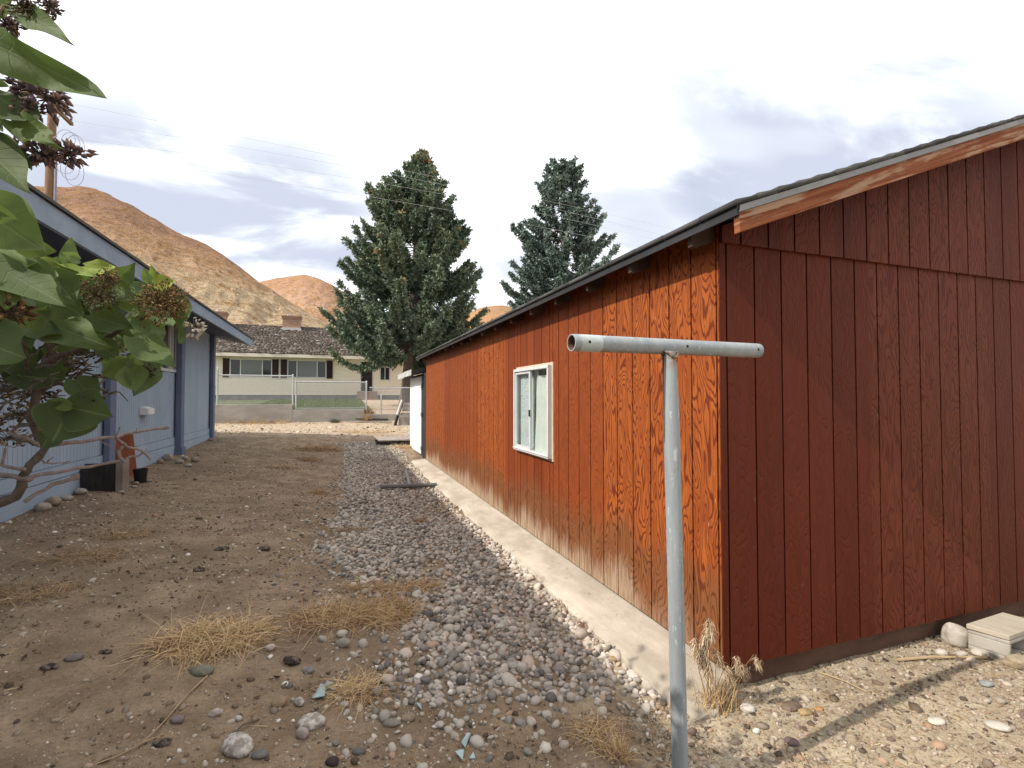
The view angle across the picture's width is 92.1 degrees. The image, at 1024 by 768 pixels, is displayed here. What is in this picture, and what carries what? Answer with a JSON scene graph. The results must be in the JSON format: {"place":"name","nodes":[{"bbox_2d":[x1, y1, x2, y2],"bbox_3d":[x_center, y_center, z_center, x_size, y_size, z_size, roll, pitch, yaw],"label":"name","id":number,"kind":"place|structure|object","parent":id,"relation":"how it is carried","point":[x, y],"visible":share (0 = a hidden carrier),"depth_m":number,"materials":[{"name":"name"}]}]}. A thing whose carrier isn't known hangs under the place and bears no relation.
{"place":"outdoors","nodes":[
{"label":"outdoors","id":0,"kind":"place"},
{"bbox_2d":[34,186,327,327],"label":"hill","id":1,"kind":"structure","parent":0,"point":[209,277],"depth_m":200.75,"materials":[{"name":"soil"}]},
{"bbox_2d":[260,275,358,326],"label":"hill","id":2,"kind":"structure","parent":0,"point":[308,293],"depth_m":416.52,"materials":[{"name":"soil"}]},
{"bbox_2d":[254,440,702,767],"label":"gravel","id":3,"kind":"structure","parent":0,"point":[501,619],"depth_m":3.60,"materials":[{"name":"gravel"}]},
{"bbox_2d":[380,469,436,488],"bbox_3d":[-2.051,1.764,9.276,0.967,0.114,1.891,1,-2,-20],"label":"clothesline post","id":4,"kind":"object","parent":3,"relation":"on","point":[409,484],"visible":0.94,"depth_m":8.47,"materials":[{"name":"grey metal"}]},
{"bbox_2d":[421,610,433,617],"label":"stone","id":5,"kind":"object","parent":3,"relation":"on","point":[428,614],"visible":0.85,"depth_m":3.44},
{"bbox_2d":[452,663,463,672],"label":"stone","id":6,"kind":"object","parent":3,"relation":"on","point":[457,667],"visible":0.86,"depth_m":2.76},
{"bbox_2d":[575,628,587,638],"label":"stone","id":7,"kind":"object","parent":3,"relation":"on","point":[581,633],"visible":0.99,"depth_m":3.25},
{"bbox_2d":[464,305,511,331],"bbox_3d":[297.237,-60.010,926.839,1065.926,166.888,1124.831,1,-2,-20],"label":"hill","id":8,"kind":"structure","parent":0,"point":[497,311],"depth_m":807.12,"materials":[{"name":"soil"}]},
{"bbox_2d":[0,400,1023,767],"bbox_3d":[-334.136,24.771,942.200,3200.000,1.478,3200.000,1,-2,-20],"label":"ground","id":9,"kind":"structure","parent":0,"point":[68,684],"depth_m":2.71,"materials":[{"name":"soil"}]},
{"bbox_2d":[33,502,51,510],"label":"stone","id":10,"kind":"object","parent":9,"relation":"on","point":[44,506],"visible":1,"depth_m":5.22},
{"bbox_2d":[0,568,95,611],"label":"grass tuft","id":11,"kind":"object","parent":9,"relation":"on","point":[44,594],"visible":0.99,"depth_m":3.28,"materials":[{"name":"plant"}]},
{"bbox_2d":[39,662,58,669],"bbox_3d":[-2.312,1.416,2.470,0.086,0.028,0.050,0,-1,11],"label":"charred lump","id":12,"kind":"object","parent":9,"relation":"on","point":[49,666],"visible":0.99,"depth_m":2.46,"materials":[{"name":"stone"}]},
{"bbox_2d":[44,496,61,505],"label":"stone","id":13,"kind":"object","parent":9,"relation":"on","point":[54,500],"visible":0.83,"depth_m":5.45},
{"bbox_2d":[44,101,84,201],"bbox_3d":[-16.388,-4.493,18.093,1.208,11.899,2.746,1,-2,-20],"label":"utility pole","id":14,"kind":"object","parent":9,"relation":"on","point":[50,186],"visible":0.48,"depth_m":17.79,"materials":[{"name":"brown wood"}]},
{"bbox_2d":[79,139,646,237],"bbox_3d":[6.057,-6.406,25.341,46.213,4.483,0.009,1,-2,-20],"label":"power line","id":15,"kind":"object","parent":14,"relation":"attached to","point":[352,178],"visible":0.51,"depth_m":20.74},
{"bbox_2d":[95,156,637,246],"bbox_3d":[5.947,-6.221,25.297,46.438,3.688,0.009,1,-2,-20],"label":"power line","id":16,"kind":"object","parent":14,"relation":"attached to","point":[349,193],"visible":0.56,"depth_m":20.64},
{"bbox_2d":[75,121,659,234],"bbox_3d":[6.066,-6.849,25.355,46.200,4.774,0.009,1,-2,-20],"label":"power line","id":17,"kind":"object","parent":14,"relation":"attached to","point":[343,165],"visible":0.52,"depth_m":20.54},
{"bbox_2d":[73,104,670,228],"bbox_3d":[5.762,-8.104,25.279,46.851,3.523,0.009,1,-2,-20],"label":"power line","id":18,"kind":"object","parent":14,"relation":"attached to","point":[341,157],"visible":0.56,"depth_m":20.50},
{"bbox_2d":[60,495,73,500],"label":"stone","id":19,"kind":"object","parent":9,"relation":"on","point":[66,497],"visible":0.82,"depth_m":5.73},
{"bbox_2d":[63,653,83,661],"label":"stone","id":20,"kind":"object","parent":9,"relation":"on","point":[74,657],"visible":1,"depth_m":2.56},
{"bbox_2d":[10,540,150,571],"bbox_3d":[-3.482,1.368,4.034,0.994,0.198,0.702,1,-2,-43],"label":"grass tuft","id":21,"kind":"object","parent":9,"relation":"on","point":[63,556],"visible":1,"depth_m":3.98,"materials":[{"name":"plant"}]},
{"bbox_2d":[73,488,87,494],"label":"stone","id":22,"kind":"object","parent":9,"relation":"on","point":[79,491],"visible":1,"depth_m":6.08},
{"bbox_2d":[0,0,206,507],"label":"lilac bush","id":23,"kind":"object","parent":9,"relation":"on","point":[63,309],"visible":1,"depth_m":1.01,"materials":[{"name":"green plant"}]},
{"bbox_2d":[81,459,128,491],"bbox_3d":[-5.281,1.252,6.414,0.452,0.505,0.211,1,-2,-25],"label":"timber planter","id":24,"kind":"object","parent":9,"relation":"on","point":[110,478],"visible":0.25,"depth_m":6.37,"materials":[{"name":"wood"}]},
{"bbox_2d":[115,434,136,476],"bbox_3d":[-5.810,1.132,7.428,0.090,0.724,0.681,1,-2,-20],"label":"red board","id":25,"kind":"object","parent":9,"relation":"on","point":[128,440],"visible":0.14,"depth_m":7.52,"materials":[{"name":"wood"}]},
{"bbox_2d":[0,179,253,521],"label":"house","id":26,"kind":"structure","parent":9,"relation":"on","point":[179,400],"depth_m":7.36,"materials":[{"name":"blue"}]},
{"bbox_2d":[160,322,176,372],"bbox_3d":[-6.641,-0.755,9.538,0.060,1.028,0.938,1,-2,-20],"label":"window","id":27,"kind":"structure","parent":26,"relation":"in","point":[170,339],"depth_m":9.71,"materials":[{"name":"grey metal"}]},
{"bbox_2d":[77,525,177,543],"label":"grass tuft","id":28,"kind":"object","parent":9,"relation":"on","point":[121,534],"visible":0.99,"depth_m":4.61,"materials":[{"name":"plant"}]},
{"bbox_2d":[96,733,163,763],"bbox_3d":[-1.509,1.453,1.965,0.024,0.040,0.240,-1,-2,25],"label":"stick","id":29,"kind":"object","parent":9,"relation":"on","point":[131,748],"visible":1,"depth_m":1.96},
{"bbox_2d":[133,468,147,482],"bbox_3d":[-5.407,1.338,7.182,0.184,0.205,0.182,1,-2,-20],"label":"nursery pot","id":30,"kind":"object","parent":9,"relation":"on","point":[140,475],"visible":0.96,"depth_m":7.13,"materials":[{"name":"black plastic"}]},
{"bbox_2d":[151,738,171,747],"bbox_3d":[-1.430,1.464,2.013,0.072,0.024,0.042,1,-2,-20],"label":"stone","id":31,"kind":"object","parent":9,"relation":"on","point":[163,742],"visible":1,"depth_m":2.01,"materials":[{"name":"stone"}]},
{"bbox_2d":[163,454,172,460],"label":"stone","id":32,"kind":"object","parent":9,"relation":"on","point":[167,457],"visible":0.9,"depth_m":9.11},
{"bbox_2d":[137,675,207,747],"bbox_3d":[-1.529,1.478,2.259,0.016,0.044,0.580,0,-1,-8],"label":"stick","id":33,"kind":"object","parent":9,"relation":"on","point":[192,689],"visible":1,"depth_m":2.24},
{"bbox_2d":[170,715,183,723],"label":"stone","id":34,"kind":"object","parent":9,"relation":"on","point":[176,719],"visible":1,"depth_m":2.16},
{"bbox_2d":[96,594,300,680],"bbox_3d":[-1.740,1.418,2.894,0.987,0.241,0.960,1,-2,-20],"label":"grass tuft","id":35,"kind":"object","parent":9,"relation":"on","point":[192,637],"visible":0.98,"depth_m":2.84,"materials":[{"name":"plant"}]},
{"bbox_2d":[190,664,214,676],"bbox_3d":[-1.621,1.498,2.581,0.130,0.049,0.084,0,-1,11],"label":"stone","id":36,"kind":"object","parent":9,"relation":"on","point":[199,670],"visible":1,"depth_m":2.56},
{"bbox_2d":[208,708,222,716],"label":"stone","id":37,"kind":"object","parent":9,"relation":"on","point":[216,712],"visible":1,"depth_m":2.24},
{"bbox_2d":[213,546,229,550],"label":"stone","id":38,"kind":"object","parent":9,"relation":"on","point":[220,548],"visible":1,"depth_m":4.49,"materials":[{"name":"stone"}]},
{"bbox_2d":[221,731,253,758],"bbox_3d":[-1.139,1.503,2.052,0.130,0.072,0.128,1,-2,-20],"label":"stone","id":39,"kind":"object","parent":9,"relation":"on","point":[239,744],"visible":0.98,"depth_m":2.02,"materials":[{"name":"stone"}]},
{"bbox_2d":[232,718,259,732],"bbox_3d":[-1.175,1.502,2.168,0.015,0.024,0.136,-1,-2,29],"label":"stick","id":40,"kind":"object","parent":9,"relation":"on","point":[243,724],"visible":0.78,"depth_m":2.17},
{"bbox_2d":[217,417,288,424],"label":"grass tuft","id":41,"kind":"object","parent":9,"relation":"on","point":[250,422],"visible":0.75,"depth_m":18.69,"materials":[{"name":"plant"}]},
{"bbox_2d":[251,749,268,759],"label":"stone","id":42,"kind":"object","parent":9,"relation":"on","point":[259,754],"visible":1,"depth_m":2.01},
{"bbox_2d":[265,644,274,650],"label":"stone","id":43,"kind":"object","parent":9,"relation":"on","point":[269,647],"visible":1,"depth_m":2.81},
{"bbox_2d":[271,696,287,707],"bbox_3d":[-1.108,1.515,2.348,0.074,0.048,0.055,1,-2,-20],"label":"stone","id":44,"kind":"object","parent":9,"relation":"on","point":[279,701],"visible":0.94,"depth_m":2.33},
{"bbox_2d":[260,462,302,469],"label":"grass tuft","id":45,"kind":"object","parent":9,"relation":"on","point":[285,467],"visible":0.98,"depth_m":9.46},
{"bbox_2d":[283,656,300,664],"bbox_3d":[-1.216,1.525,2.723,0.103,0.042,0.072,0,-1,4],"label":"charred lump","id":46,"kind":"object","parent":9,"relation":"on","point":[290,660],"visible":1,"depth_m":2.70,"materials":[{"name":"stone"}]},
{"bbox_2d":[294,697,303,705],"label":"stone","id":47,"kind":"object","parent":9,"relation":"on","point":[298,701],"visible":1,"depth_m":2.35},
{"bbox_2d":[296,727,308,738],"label":"stone","id":48,"kind":"object","parent":9,"relation":"on","point":[302,732],"visible":1,"depth_m":2.15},
{"bbox_2d":[291,455,322,462],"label":"grass tuft","id":49,"kind":"object","parent":9,"relation":"on","point":[310,459],"visible":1,"depth_m":10.72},
{"bbox_2d":[302,666,314,673],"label":"stone","id":50,"kind":"object","parent":9,"relation":"on","point":[308,669],"visible":0.98,"depth_m":2.64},
{"bbox_2d":[296,712,325,730],"bbox_3d":[-0.910,1.531,2.235,0.127,0.059,0.091,1,-2,-20],"label":"stone","id":51,"kind":"object","parent":9,"relation":"on","point":[313,721],"visible":0.93,"depth_m":2.22,"materials":[{"name":"stone"}]},
{"bbox_2d":[215,404,409,423],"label":"retaining wall","id":52,"kind":"structure","parent":9,"relation":"on","point":[224,413],"depth_m":19.11,"materials":[{"name":"concrete"}]},
{"bbox_2d":[216,367,293,405],"bbox_3d":[-9.867,0.108,18.892,2.779,1.450,0.071,1,-2,-20],"label":"wire fence","id":53,"kind":"object","parent":52,"relation":"on","point":[222,375],"visible":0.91,"depth_m":18.85,"materials":[{"name":"metal"}]},
{"bbox_2d":[295,381,366,410],"bbox_3d":[-7.232,0.464,19.817,2.727,1.231,0.071,1,-2,-20],"label":"wire fence","id":54,"kind":"object","parent":52,"relation":"on","point":[329,382],"visible":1,"depth_m":19.78,"materials":[{"name":"metal"}]},
{"bbox_2d":[369,387,409,413],"bbox_3d":[-2.206,0.705,21.594,7.793,1.156,0.071,1,-2,-20],"label":"wire fence","id":55,"kind":"object","parent":52,"relation":"on","point":[400,397],"visible":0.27,"depth_m":20.52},
{"bbox_2d":[259,398,373,413],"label":"lawn","id":56,"kind":"structure","parent":9,"relation":"on","point":[357,402],"depth_m":26.03,"materials":[{"name":"green plant"}]},
{"bbox_2d":[300,487,333,495],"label":"grass tuft","id":57,"kind":"object","parent":9,"relation":"on","point":[318,491],"visible":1,"depth_m":7.50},
{"bbox_2d":[289,441,347,453],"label":"grass tuft","id":58,"kind":"object","parent":9,"relation":"on","point":[318,448],"visible":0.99,"depth_m":12.26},
{"bbox_2d":[313,683,325,697],"bbox_3d":[-0.962,1.536,2.470,0.055,0.020,0.136,1,-2,-20],"label":"glass shard","id":59,"kind":"object","parent":9,"relation":"on","point":[319,693],"visible":0.86,"depth_m":2.45,"materials":[{"name":"teal"}]},
{"bbox_2d":[325,756,338,766],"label":"stone","id":60,"kind":"object","parent":9,"relation":"on","point":[331,761],"visible":1,"depth_m":2.00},
{"bbox_2d":[0,470,665,767],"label":"dead leaves","id":61,"kind":"object","parent":9,"relation":"on","point":[309,686],"visible":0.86,"depth_m":3.04,"materials":[{"name":"brown plant"}]},
{"bbox_2d":[214,310,461,399],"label":"ranch house","id":62,"kind":"structure","parent":9,"relation":"on","point":[290,346],"depth_m":32.49,"materials":[{"name":"beige"}]},
{"bbox_2d":[230,359,271,377],"bbox_3d":[-16.541,-1.002,31.311,2.401,1.154,0.110,1,-2,-20],"label":"window","id":63,"kind":"structure","parent":62,"relation":"in","point":[237,366],"depth_m":31.31,"materials":[{"name":"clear glass"}]},
{"bbox_2d":[287,360,325,377],"bbox_3d":[-13.451,-0.974,32.406,2.361,1.154,0.110,1,-2,-20],"label":"window","id":64,"kind":"structure","parent":62,"relation":"in","point":[300,368],"depth_m":32.39,"materials":[{"name":"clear glass"}]},
{"bbox_2d":[361,362,371,390],"bbox_3d":[-9.896,-0.506,33.623,0.721,1.990,0.130,1,-2,-20],"label":"door","id":65,"kind":"structure","parent":62,"relation":"in","point":[365,376],"depth_m":33.63,"materials":[{"name":"wood"}]},
{"bbox_2d":[380,367,389,379],"bbox_3d":[-8.773,-0.718,34.053,0.668,0.927,0.100,1,-2,-20],"label":"window","id":66,"kind":"structure","parent":62,"relation":"in","point":[384,372],"depth_m":34.07,"materials":[{"name":"glass"}]},
{"bbox_2d":[336,638,350,647],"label":"stone","id":67,"kind":"object","parent":9,"relation":"on","point":[343,642],"visible":1,"depth_m":2.91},
{"bbox_2d":[261,585,430,649],"bbox_3d":[-1.113,1.500,3.311,1.182,0.251,0.920,1,-2,-20],"label":"grass tuft","id":68,"kind":"object","parent":9,"relation":"on","point":[338,611],"visible":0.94,"depth_m":3.26,"materials":[{"name":"plant"}]},
{"bbox_2d":[320,522,374,535],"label":"grass tuft","id":69,"kind":"object","parent":9,"relation":"on","point":[348,529],"visible":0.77,"depth_m":5.47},
{"bbox_2d":[294,650,413,732],"bbox_3d":[-0.809,1.477,2.491,0.617,0.229,0.577,1,-2,-40],"label":"grass tuft","id":70,"kind":"object","parent":9,"relation":"on","point":[353,687],"visible":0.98,"depth_m":2.50,"materials":[{"name":"plant"}]},
{"bbox_2d":[352,747,365,755],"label":"stone","id":71,"kind":"object","parent":9,"relation":"on","point":[356,751],"visible":1,"depth_m":2.08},
{"bbox_2d":[0,438,721,767],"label":"soil crumbs","id":72,"kind":"object","parent":9,"relation":"on","point":[353,760],"visible":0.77,"depth_m":3.22,"materials":[{"name":"soil"}]},
{"bbox_2d":[318,569,406,597],"bbox_3d":[-1.123,1.550,3.849,0.834,0.171,0.505,1,-2,-20],"label":"grass tuft","id":73,"kind":"object","parent":9,"relation":"on","point":[373,587],"visible":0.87,"depth_m":3.85,"materials":[{"name":"plant"}]},
{"bbox_2d":[329,428,402,434],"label":"grass tuft","id":74,"kind":"object","parent":9,"relation":"on","point":[358,431],"visible":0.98,"depth_m":15.88,"materials":[{"name":"plant"}]},
{"bbox_2d":[357,391,377,399],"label":"porch steps","id":75,"kind":"structure","parent":9,"relation":"on","point":[371,395],"depth_m":33.14,"materials":[{"name":"brick"}]},
{"bbox_2d":[356,402,379,420],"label":"grass tuft","id":76,"kind":"object","parent":9,"relation":"on","point":[367,417],"visible":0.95,"depth_m":20.13,"materials":[{"name":"plant"}]},
{"bbox_2d":[383,718,399,726],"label":"stone","id":77,"kind":"object","parent":9,"relation":"on","point":[392,722],"visible":1,"depth_m":2.27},
{"bbox_2d":[374,436,409,445],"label":"wooden platform","id":78,"kind":"structure","parent":9,"relation":"on","point":[398,440],"depth_m":14.05,"materials":[{"name":"grey wood"}]},
{"bbox_2d":[352,585,438,633],"bbox_3d":[-0.815,1.529,3.434,0.693,0.213,0.772,1,-2,-20],"label":"grass tuft","id":79,"kind":"object","parent":9,"relation":"on","point":[405,610],"visible":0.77,"depth_m":3.47,"materials":[{"name":"plant"}]},
{"bbox_2d":[394,400,409,424],"bbox_3d":[-3.708,1.098,18.977,1.692,0.987,0.492,1,-2,-20],"label":"board stack","id":80,"kind":"object","parent":9,"relation":"on","point":[404,420],"visible":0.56,"depth_m":18.73,"materials":[{"name":"grey wood"}]},
{"bbox_2d":[316,147,490,406],"bbox_3d":[-5.215,-5.314,25.365,8.294,13.814,8.114,-1,-2,36],"label":"spruce tree","id":81,"kind":"object","parent":9,"relation":"on","point":[401,285],"visible":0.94,"depth_m":23.44,"materials":[{"name":"green plant"}]},
{"bbox_2d":[401,712,414,721],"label":"stone","id":82,"kind":"object","parent":9,"relation":"on","point":[408,716],"visible":1,"depth_m":2.31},
{"bbox_2d":[398,368,425,458],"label":"storage shed","id":83,"kind":"structure","parent":9,"relation":"on","point":[417,413],"depth_m":12.72,"materials":[{"name":"paint"}]},
{"bbox_2d":[410,376,421,453],"bbox_3d":[-2.592,0.801,13.250,0.057,1.950,2.020,1,-2,-20],"label":"door","id":84,"kind":"structure","parent":83,"relation":"in","point":[415,383],"depth_m":13.07,"materials":[{"name":"white paint"}]},
{"bbox_2d":[377,569,462,597],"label":"grass tuft","id":85,"kind":"object","parent":9,"relation":"on","point":[419,584],"visible":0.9,"depth_m":3.94,"materials":[{"name":"plant"}]},
{"bbox_2d":[455,749,463,760],"bbox_3d":[-0.213,1.576,2.104,0.033,0.011,0.060,1,-2,-39],"label":"glass shard","id":86,"kind":"object","parent":9,"relation":"on","point":[459,752],"visible":1,"depth_m":2.11,"materials":[{"name":"teal"}]},
{"bbox_2d":[461,732,470,747],"bbox_3d":[-0.206,1.580,2.191,0.023,0.014,0.086,0,-1,11],"label":"glass shard","id":87,"kind":"object","parent":9,"relation":"on","point":[465,740],"visible":1,"depth_m":2.19,"materials":[{"name":"teal"}]},
{"bbox_2d":[0,422,1023,767],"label":"scattered stones","id":88,"kind":"object","parent":9,"relation":"on","point":[936,744],"visible":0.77,"depth_m":2.52,"materials":[{"name":"stone"}]},
{"bbox_2d":[499,155,620,309],"bbox_3d":[3.347,-6.477,31.309,9.235,16.037,9.930,0,-1,8],"label":"spruce tree","id":89,"kind":"object","parent":9,"relation":"on","point":[545,262],"visible":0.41,"depth_m":30.20,"materials":[{"name":"green plant"}]},
{"bbox_2d":[575,616,598,636],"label":"weed","id":90,"kind":"object","parent":9,"relation":"on","point":[584,625],"visible":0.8,"depth_m":3.41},
{"bbox_2d":[555,700,636,763],"bbox_3d":[0.397,1.605,2.333,0.398,0.116,0.428,-1,-2,28],"label":"grass tuft","id":91,"kind":"object","parent":9,"relation":"on","point":[592,724],"visible":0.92,"depth_m":2.32,"materials":[{"name":"plant"}]},
{"bbox_2d":[592,724,647,767],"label":"grass tuft","id":92,"kind":"object","parent":9,"relation":"on","point":[620,749],"visible":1,"depth_m":2.17,"materials":[{"name":"plant"}]},
{"bbox_2d":[567,334,763,767],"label":"clothesline post","id":93,"kind":"object","parent":9,"relation":"on","point":[671,350],"visible":1,"depth_m":1.93,"materials":[{"name":"metal"}]},
{"bbox_2d":[411,114,1023,722],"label":"wooden workshop","id":94,"kind":"structure","parent":9,"relation":"on","point":[853,460],"depth_m":3.25,"materials":[{"name":"wood"}]},
{"bbox_2d":[513,362,553,461],"bbox_3d":[0.229,0.285,5.344,0.113,0.982,1.110,1,-2,-20],"label":"window","id":95,"kind":"structure","parent":94,"relation":"in","point":[533,393],"depth_m":5.34,"materials":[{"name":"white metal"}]},
{"bbox_2d":[686,616,762,719],"bbox_3d":[1.032,1.433,2.533,0.507,0.480,0.291,1,-2,-20],"label":"dry weed","id":96,"kind":"object","parent":9,"relation":"on","point":[700,655],"visible":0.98,"depth_m":2.53,"materials":[{"name":"plant"}]},
{"bbox_2d":[740,702,754,713],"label":"stone","id":97,"kind":"object","parent":9,"relation":"on","point":[747,708],"visible":0.99,"depth_m":2.52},
{"bbox_2d":[781,700,800,711],"bbox_3d":[1.458,1.685,2.580,0.117,0.035,0.080,1,-2,-20],"label":"stone","id":98,"kind":"object","parent":9,"relation":"on","point":[789,705],"visible":0.96,"depth_m":2.56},
{"bbox_2d":[784,736,799,745],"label":"stone","id":99,"kind":"object","parent":9,"relation":"on","point":[790,741],"visible":1,"depth_m":2.28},
{"bbox_2d":[798,708,812,715],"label":"stone","id":100,"kind":"object","parent":9,"relation":"on","point":[805,711],"visible":0.98,"depth_m":2.50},
{"bbox_2d":[819,672,866,691],"bbox_3d":[1.881,1.694,2.809,0.013,0.041,0.269,1,-2,-22],"label":"stick","id":101,"kind":"object","parent":9,"relation":"on","point":[842,680],"visible":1,"depth_m":2.81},
{"bbox_2d":[927,716,945,725],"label":"stone","id":102,"kind":"object","parent":9,"relation":"on","point":[937,721],"visible":0.99,"depth_m":2.40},
{"bbox_2d":[934,648,947,655],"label":"stone","id":103,"kind":"object","parent":9,"relation":"on","point":[941,652],"visible":0.93,"depth_m":3.11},
{"bbox_2d":[896,655,987,660],"bbox_3d":[2.664,1.697,3.056,0.574,0.034,0.022,0,-1,-1],"label":"stick","id":104,"kind":"object","parent":9,"relation":"on","point":[931,657],"visible":1,"depth_m":3.05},
{"bbox_2d":[941,622,968,647],"bbox_3d":[2.956,1.674,3.271,0.169,0.161,0.115,0,-1,7],"label":"stone","id":105,"kind":"object","parent":9,"relation":"on","point":[954,634],"visible":0.8,"depth_m":3.24,"materials":[{"name":"stone"}]},
{"bbox_2d":[954,650,967,655],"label":"stone","id":106,"kind":"object","parent":9,"relation":"on","point":[960,653],"visible":0.84,"depth_m":3.11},
{"bbox_2d":[970,649,990,656],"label":"stone","id":107,"kind":"object","parent":9,"relation":"on","point":[976,652],"visible":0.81,"depth_m":3.12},
{"bbox_2d":[979,680,993,686],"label":"stone","id":108,"kind":"object","parent":9,"relation":"on","point":[985,683],"visible":1,"depth_m":2.71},
{"bbox_2d":[968,629,1023,658],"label":"concrete block","id":109,"kind":"object","parent":9,"relation":"on","point":[998,647],"depth_m":3.10,"materials":[{"name":"concrete"}]},
{"bbox_2d":[966,612,1023,639],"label":"concrete slab","id":110,"kind":"object","parent":109,"relation":"on","point":[1003,625],"visible":1,"depth_m":3.16,"materials":[{"name":"concrete"}]},
{"bbox_2d":[983,720,1011,731],"bbox_3d":[2.332,1.641,2.369,0.102,0.031,0.071,0,-2,19],"label":"stone","id":111,"kind":"object","parent":9,"relation":"on","point":[997,725],"visible":1,"depth_m":2.36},
{"bbox_2d":[1001,653,1023,669],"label":"stone","id":112,"kind":"object","parent":9,"relation":"on","point":[1010,659],"visible":0.98,"depth_m":2.93,"materials":[{"name":"stone"}]},
{"bbox_2d":[0,0,1023,311],"label":"sky","id":113,"kind":"structure","parent":0,"point":[675,112],"materials":[{"name":"white"}]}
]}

